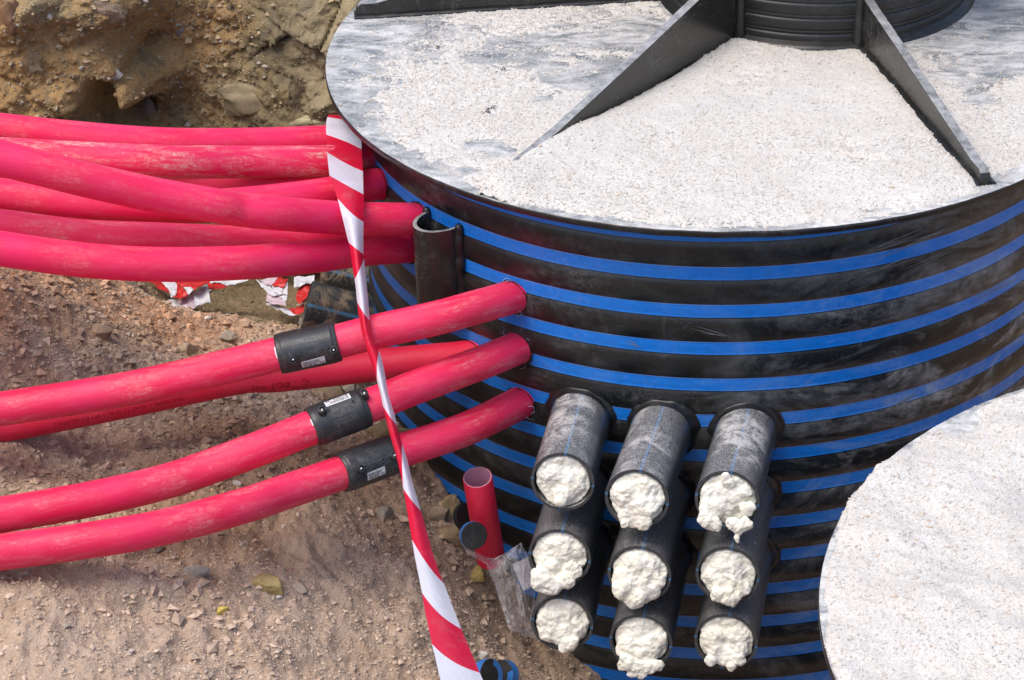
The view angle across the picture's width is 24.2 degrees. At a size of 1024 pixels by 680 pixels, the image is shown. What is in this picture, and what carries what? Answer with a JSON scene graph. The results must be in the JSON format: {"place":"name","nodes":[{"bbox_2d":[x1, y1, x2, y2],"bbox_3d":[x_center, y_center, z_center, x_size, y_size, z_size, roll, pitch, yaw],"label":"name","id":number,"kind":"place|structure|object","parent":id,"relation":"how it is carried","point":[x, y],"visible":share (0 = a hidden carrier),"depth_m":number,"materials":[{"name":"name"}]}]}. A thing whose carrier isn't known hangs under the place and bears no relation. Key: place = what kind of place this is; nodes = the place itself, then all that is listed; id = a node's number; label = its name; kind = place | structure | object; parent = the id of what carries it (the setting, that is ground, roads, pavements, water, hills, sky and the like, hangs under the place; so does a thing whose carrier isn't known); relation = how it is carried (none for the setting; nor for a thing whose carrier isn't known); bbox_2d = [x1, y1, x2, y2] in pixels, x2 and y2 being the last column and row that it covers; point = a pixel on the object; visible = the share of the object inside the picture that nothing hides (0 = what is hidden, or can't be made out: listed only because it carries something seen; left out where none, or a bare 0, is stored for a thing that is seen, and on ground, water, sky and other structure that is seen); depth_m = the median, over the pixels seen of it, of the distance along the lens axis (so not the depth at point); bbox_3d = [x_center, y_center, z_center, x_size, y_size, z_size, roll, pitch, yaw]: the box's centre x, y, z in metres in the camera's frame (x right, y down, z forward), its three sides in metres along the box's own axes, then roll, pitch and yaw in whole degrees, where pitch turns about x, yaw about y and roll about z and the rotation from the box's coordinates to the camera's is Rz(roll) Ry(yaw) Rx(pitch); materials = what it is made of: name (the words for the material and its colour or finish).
{"place":"outdoors","nodes":[
{"label":"outdoors","id":0,"kind":"place"},
{"bbox_2d":[0,267,601,679],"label":"ground","id":1,"kind":"structure","parent":0,"point":[293,546],"depth_m":4.45,"materials":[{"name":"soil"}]},
{"bbox_2d":[62,622,71,627],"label":"rock","id":2,"kind":"object","parent":1,"relation":"on","point":[65,625],"visible":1,"depth_m":4.05,"materials":[{"name":"stone"}]},
{"bbox_2d":[91,323,113,339],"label":"clod","id":3,"kind":"object","parent":1,"relation":"on","point":[102,332],"visible":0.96,"depth_m":4.94,"materials":[{"name":"soil"}]},
{"bbox_2d":[119,468,136,473],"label":"rock","id":4,"kind":"object","parent":1,"relation":"on","point":[127,471],"visible":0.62,"depth_m":4.49,"materials":[{"name":"stone"}]},
{"bbox_2d":[146,546,164,552],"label":"rock","id":5,"kind":"object","parent":1,"relation":"on","point":[158,549],"visible":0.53,"depth_m":4.31,"materials":[{"name":"stone"}]},
{"bbox_2d":[0,0,361,288],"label":"quarry wall","id":6,"kind":"structure","parent":1,"relation":"on","point":[264,48],"depth_m":5.80,"materials":[{"name":"brown soil"}]},
{"bbox_2d":[0,0,18,35],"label":"rock","id":7,"kind":"object","parent":6,"relation":"on","point":[7,10],"visible":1,"depth_m":5.55,"materials":[{"name":"stone"}]},
{"bbox_2d":[24,52,42,72],"bbox_3d":[-1.151,-0.658,5.645,0.081,0.053,0.027,1,31,5],"label":"rock","id":8,"kind":"object","parent":6,"relation":"on","point":[35,58],"visible":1,"depth_m":5.64,"materials":[{"name":"stone"}]},
{"bbox_2d":[93,0,127,23],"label":"rock","id":9,"kind":"object","parent":6,"relation":"on","point":[115,13],"visible":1,"depth_m":5.62,"materials":[{"name":"stone"}]},
{"bbox_2d":[109,68,122,81],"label":"rock","id":10,"kind":"object","parent":6,"relation":"on","point":[119,75],"visible":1,"depth_m":5.73,"materials":[{"name":"stone"}]},
{"bbox_2d":[144,97,156,113],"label":"rock","id":11,"kind":"object","parent":6,"relation":"on","point":[150,107],"visible":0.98,"depth_m":6.04,"materials":[{"name":"stone"}]},
{"bbox_2d":[157,31,169,36],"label":"rock","id":12,"kind":"object","parent":6,"relation":"on","point":[166,33],"visible":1,"depth_m":5.93,"materials":[{"name":"stone"}]},
{"bbox_2d":[177,27,184,35],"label":"rock","id":13,"kind":"object","parent":6,"relation":"on","point":[179,32],"visible":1,"depth_m":5.91,"materials":[{"name":"stone"}]},
{"bbox_2d":[216,82,262,115],"bbox_3d":[-0.637,-0.590,5.896,0.188,0.092,0.042,1,31,5],"label":"rock","id":14,"kind":"object","parent":6,"relation":"on","point":[240,98],"visible":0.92,"depth_m":5.88,"materials":[{"name":"stone"}]},
{"bbox_2d":[283,71,303,118],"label":"roots","id":15,"kind":"object","parent":6,"relation":"hanging from","point":[296,87],"visible":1,"depth_m":5.79,"materials":[{"name":"brown plant"}]},
{"bbox_2d":[291,115,322,125],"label":"rock","id":16,"kind":"object","parent":6,"relation":"on","point":[303,120],"visible":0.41,"depth_m":5.78,"materials":[{"name":"stone"}]},
{"bbox_2d":[179,343,196,355],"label":"rock","id":17,"kind":"object","parent":1,"relation":"on","point":[188,349],"visible":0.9,"depth_m":5.10,"materials":[{"name":"stone"}]},
{"bbox_2d":[182,564,210,577],"bbox_3d":[-0.563,0.413,4.257,0.050,0.028,0.026,1,31,5],"label":"rock","id":18,"kind":"object","parent":1,"relation":"on","point":[196,570],"visible":1,"depth_m":4.25,"materials":[{"name":"stone"}]},
{"bbox_2d":[151,279,249,308],"bbox_3d":[-0.767,-0.115,5.796,0.247,0.062,0.165,1,31,5],"label":"tape scrap","id":19,"kind":"object","parent":1,"relation":"on","point":[189,296],"visible":0.75,"depth_m":5.79,"materials":[{"name":"white plastic"}]},
{"bbox_2d":[216,606,228,614],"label":"rock","id":20,"kind":"object","parent":1,"relation":"on","point":[221,610],"visible":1,"depth_m":4.21,"materials":[{"name":"stone"}]},
{"bbox_2d":[219,330,235,341],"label":"rock","id":21,"kind":"object","parent":1,"relation":"on","point":[227,335],"visible":1,"depth_m":5.20,"materials":[{"name":"stone"}]},
{"bbox_2d":[233,480,241,486],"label":"rock","id":22,"kind":"object","parent":1,"relation":"on","point":[237,483],"visible":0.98,"depth_m":4.51,"materials":[{"name":"stone"}]},
{"bbox_2d":[251,573,282,595],"bbox_3d":[-0.448,0.440,4.299,0.073,0.045,0.047,1,31,5],"label":"rock","id":23,"kind":"object","parent":1,"relation":"on","point":[271,584],"visible":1,"depth_m":4.28,"materials":[{"name":"stone"}]},
{"bbox_2d":[256,275,314,315],"bbox_3d":[-0.560,-0.111,5.801,0.149,0.044,0.148,1,31,5],"label":"tape scrap","id":24,"kind":"object","parent":1,"relation":"on","point":[275,296],"visible":0.96,"depth_m":5.80,"materials":[{"name":"white plastic"}]},
{"bbox_2d":[292,582,306,593],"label":"rock","id":25,"kind":"object","parent":1,"relation":"on","point":[300,588],"visible":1,"depth_m":4.33,"materials":[{"name":"stone"}]},
{"bbox_2d":[313,386,345,398],"bbox_3d":[-0.377,0.113,4.977,0.081,0.042,0.043,1,31,5],"label":"clod","id":26,"kind":"object","parent":1,"relation":"on","point":[332,391],"visible":0.43,"depth_m":4.96,"materials":[{"name":"soil"}]},
{"bbox_2d":[343,384,356,391],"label":"rock","id":27,"kind":"object","parent":1,"relation":"on","point":[347,388],"visible":0.53,"depth_m":5.04,"materials":[{"name":"stone"}]},
{"bbox_2d":[375,506,393,520],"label":"rock","id":28,"kind":"object","parent":1,"relation":"on","point":[385,512],"visible":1,"depth_m":4.63,"materials":[{"name":"stone"}]},
{"bbox_2d":[369,422,410,438],"bbox_3d":[-0.247,0.192,4.867,0.088,0.054,0.050,-5,31,-6],"label":"clod","id":29,"kind":"object","parent":1,"relation":"on","point":[380,429],"visible":0.46,"depth_m":4.84,"materials":[{"name":"soil"}]},
{"bbox_2d":[433,554,441,566],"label":"rock","id":30,"kind":"object","parent":1,"relation":"on","point":[438,561],"visible":0.41,"depth_m":4.62,"materials":[{"name":"stone"}]},
{"bbox_2d":[428,505,449,521],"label":"rock","id":31,"kind":"object","parent":1,"relation":"on","point":[437,513],"visible":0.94,"depth_m":4.74,"materials":[{"name":"stone"}]},
{"bbox_2d":[436,523,463,545],"bbox_3d":[-0.115,0.386,4.712,0.072,0.052,0.057,1,31,5],"label":"rock","id":32,"kind":"object","parent":1,"relation":"on","point":[450,532],"visible":0.57,"depth_m":4.69,"materials":[{"name":"stone"}]},
{"bbox_2d":[439,494,460,516],"bbox_3d":[-0.125,0.338,4.798,0.045,0.055,0.068,1,31,5],"label":"rock","id":33,"kind":"object","parent":1,"relation":"on","point":[451,502],"visible":0.63,"depth_m":4.78,"materials":[{"name":"stone"}]},
{"bbox_2d":[453,503,469,529],"bbox_3d":[-0.088,0.341,4.595,0.054,0.051,0.037,-26,38,-35],"label":"cut out disc","id":34,"kind":"object","parent":1,"relation":"on","point":[460,516],"visible":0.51,"depth_m":4.58,"materials":[{"name":"black plastic"}]},
{"bbox_2d":[470,565,484,582],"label":"rock","id":35,"kind":"object","parent":1,"relation":"on","point":[478,574],"visible":0.95,"depth_m":4.69,"materials":[{"name":"stone"}]},
{"bbox_2d":[477,651,489,658],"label":"rock","id":36,"kind":"object","parent":1,"relation":"on","point":[483,654],"visible":0.84,"depth_m":4.55,"materials":[{"name":"stone"}]},
{"bbox_2d":[463,467,504,569],"bbox_3d":[-0.053,0.342,4.560,0.056,0.240,0.110,8,32,17],"label":"red pipe offcut","id":37,"kind":"object","parent":1,"relation":"on","point":[478,483],"visible":0.93,"depth_m":4.52,"materials":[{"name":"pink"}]},
{"bbox_2d":[476,659,502,679],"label":"cut out disc","id":38,"kind":"object","parent":1,"relation":"on","point":[489,669],"visible":0.88,"depth_m":4.46,"materials":[{"name":"black plastic"}]},
{"bbox_2d":[462,544,536,638],"bbox_3d":[-0.014,0.489,4.576,0.155,0.209,0.104,-4,31,-4],"label":"plastic bag","id":39,"kind":"object","parent":1,"relation":"on","point":[522,568],"visible":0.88,"depth_m":4.61,"materials":[{"name":"white"}]},
{"bbox_2d":[459,521,486,548],"bbox_3d":[-0.073,0.368,4.494,0.052,0.052,0.032,-13,32,-19],"label":"cut out disc","id":40,"kind":"object","parent":39,"relation":"on","point":[472,534],"visible":1,"depth_m":4.49,"materials":[{"name":"black plastic"}]},
{"bbox_2d":[497,660,518,679],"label":"cut out disc","id":41,"kind":"object","parent":1,"relation":"on","point":[509,670],"visible":0.56,"depth_m":4.53,"materials":[{"name":"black plastic"}]},
{"bbox_2d":[325,0,1023,679],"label":"storage tank","id":42,"kind":"object","parent":1,"relation":"on","point":[853,352],"visible":0.61,"depth_m":4.47,"materials":[{"name":"plastic"}]},
{"bbox_2d":[0,176,323,188],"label":"red conduit","id":43,"kind":"object","parent":42,"relation":"attached to","point":[228,183],"visible":0.03,"depth_m":4.62,"materials":[{"name":"red plastic"}]},
{"bbox_2d":[0,209,343,246],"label":"red conduit","id":44,"kind":"object","parent":42,"relation":"attached to","point":[150,234],"visible":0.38,"depth_m":4.33,"materials":[{"name":"red plastic"}]},
{"bbox_2d":[0,113,362,144],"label":"red conduit","id":45,"kind":"object","parent":42,"relation":"attached to","point":[20,126],"visible":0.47,"depth_m":4.53,"materials":[{"name":"red plastic"}]},
{"bbox_2d":[326,115,482,679],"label":"barrier tape","id":46,"kind":"object","parent":45,"relation":"hanging from","point":[454,658],"visible":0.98,"depth_m":4.07,"materials":[{"name":"red plastic"}]},
{"bbox_2d":[0,137,374,178],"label":"red conduit","id":47,"kind":"object","parent":42,"relation":"attached to","point":[224,161],"visible":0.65,"depth_m":4.49,"materials":[{"name":"red plastic"}]},
{"bbox_2d":[0,168,387,223],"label":"red conduit","id":48,"kind":"object","parent":42,"relation":"attached to","point":[15,195],"visible":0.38,"depth_m":4.37,"materials":[{"name":"red plastic"}]},
{"bbox_2d":[0,230,414,281],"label":"red conduit","id":49,"kind":"object","parent":42,"relation":"attached to","point":[26,252],"visible":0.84,"depth_m":4.27,"materials":[{"name":"red plastic"}]},
{"bbox_2d":[0,139,423,235],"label":"red conduit","id":50,"kind":"object","parent":42,"relation":"attached to","point":[69,175],"visible":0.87,"depth_m":4.26,"materials":[{"name":"red plastic"}]},
{"bbox_2d":[0,340,478,441],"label":"red conduit","id":51,"kind":"object","parent":42,"relation":"attached to","point":[358,368],"visible":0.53,"depth_m":4.52,"materials":[{"name":"red plastic"}]},
{"bbox_2d":[0,281,525,426],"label":"red conduit","id":52,"kind":"object","parent":42,"relation":"attached to","point":[308,347],"visible":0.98,"depth_m":4.30,"materials":[{"name":"plastic"}]},
{"bbox_2d":[0,333,532,532],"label":"red conduit","id":53,"kind":"object","parent":42,"relation":"attached to","point":[337,417],"visible":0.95,"depth_m":4.26,"materials":[{"name":"plastic"}]},
{"bbox_2d":[0,387,533,570],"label":"red conduit","id":54,"kind":"object","parent":42,"relation":"attached to","point":[361,465],"visible":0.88,"depth_m":4.21,"materials":[{"name":"plastic"}]},
{"bbox_2d":[300,281,374,327],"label":"buried pipe","id":55,"kind":"object","parent":42,"relation":"attached to","point":[325,303],"visible":0.29,"depth_m":4.99,"materials":[{"name":"black plastic"}]},
{"bbox_2d":[320,266,370,295],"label":"buried pipe","id":56,"kind":"object","parent":42,"relation":"attached to","point":[343,278],"visible":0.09,"depth_m":5.17,"materials":[{"name":"black plastic"}]},
{"bbox_2d":[414,204,534,420],"bbox_3d":[-0.123,-0.084,4.578,0.072,0.369,0.460,-22,36,-31],"label":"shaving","id":57,"kind":"object","parent":42,"relation":"attached to","point":[520,338],"visible":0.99,"depth_m":4.46,"materials":[{"name":"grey plastic"}]},
{"bbox_2d":[528,462,611,594],"bbox_3d":[0.119,0.327,4.438,0.137,0.169,0.412,2,31,7],"label":"black pipe","id":58,"kind":"object","parent":42,"relation":"on","point":[561,549],"visible":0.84,"depth_m":4.28,"materials":[{"name":"plastic"}]},
{"bbox_2d":[531,519,615,652],"bbox_3d":[0.123,0.445,4.502,0.145,0.167,0.421,1,31,5],"label":"black pipe","id":59,"kind":"object","parent":42,"relation":"on","point":[562,620],"visible":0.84,"depth_m":4.33,"materials":[{"name":"plastic"}]},
{"bbox_2d":[531,387,616,510],"bbox_3d":[0.118,0.190,4.380,0.141,0.168,0.375,1,31,5],"label":"black pipe","id":60,"kind":"object","parent":42,"relation":"on","point":[579,425],"visible":1,"depth_m":4.25,"materials":[{"name":"plastic"}]},
{"bbox_2d":[608,473,696,608],"bbox_3d":[0.264,0.350,4.391,0.138,0.169,0.418,3,31,8],"label":"black pipe","id":61,"kind":"object","parent":42,"relation":"attached to","point":[641,566],"visible":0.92,"depth_m":4.23,"materials":[{"name":"plastic"}]},
{"bbox_2d":[605,400,700,530],"bbox_3d":[0.250,0.216,4.331,0.139,0.170,0.391,6,31,13],"label":"black pipe","id":62,"kind":"object","parent":42,"relation":"on","point":[657,446],"visible":0.98,"depth_m":4.21,"materials":[{"name":"plastic"}]},
{"bbox_2d":[609,530,697,679],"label":"black pipe","id":63,"kind":"object","parent":42,"relation":"on","point":[641,639],"visible":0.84,"depth_m":4.28,"materials":[{"name":"plastic"}]},
{"bbox_2d":[327,0,1023,230],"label":"sand","id":64,"kind":"structure","parent":42,"relation":"in","point":[785,136],"depth_m":4.48,"materials":[{"name":"white sand"}]},
{"bbox_2d":[433,0,960,164],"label":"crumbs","id":65,"kind":"object","parent":42,"relation":"on","point":[505,69],"visible":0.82,"depth_m":4.74,"materials":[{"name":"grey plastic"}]},
{"bbox_2d":[694,534,780,671],"bbox_3d":[0.413,0.470,4.446,0.139,0.170,0.417,5,31,12],"label":"black pipe","id":66,"kind":"object","parent":42,"relation":"on","point":[726,637],"visible":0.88,"depth_m":4.27,"materials":[{"name":"plastic"}]},
{"bbox_2d":[696,475,782,606],"bbox_3d":[0.408,0.350,4.383,0.141,0.168,0.406,5,31,12],"label":"black pipe","id":67,"kind":"object","parent":42,"relation":"on","point":[728,570],"visible":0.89,"depth_m":4.22,"materials":[{"name":"plastic"}]},
{"bbox_2d":[695,402,785,542],"bbox_3d":[0.403,0.219,4.315,0.143,0.167,0.391,6,31,13],"label":"black pipe","id":68,"kind":"object","parent":42,"relation":"on","point":[744,443],"visible":1,"depth_m":4.19,"materials":[{"name":"plastic"}]},
{"bbox_2d":[818,389,1023,679],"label":"storage tank","id":69,"kind":"object","parent":1,"relation":"on","point":[967,422],"visible":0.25,"depth_m":3.81,"materials":[{"name":"plastic"}]},
{"bbox_2d":[821,391,1023,679],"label":"sand","id":70,"kind":"structure","parent":69,"relation":"in","point":[924,572],"depth_m":3.52,"materials":[{"name":"white sand"}]}
]}

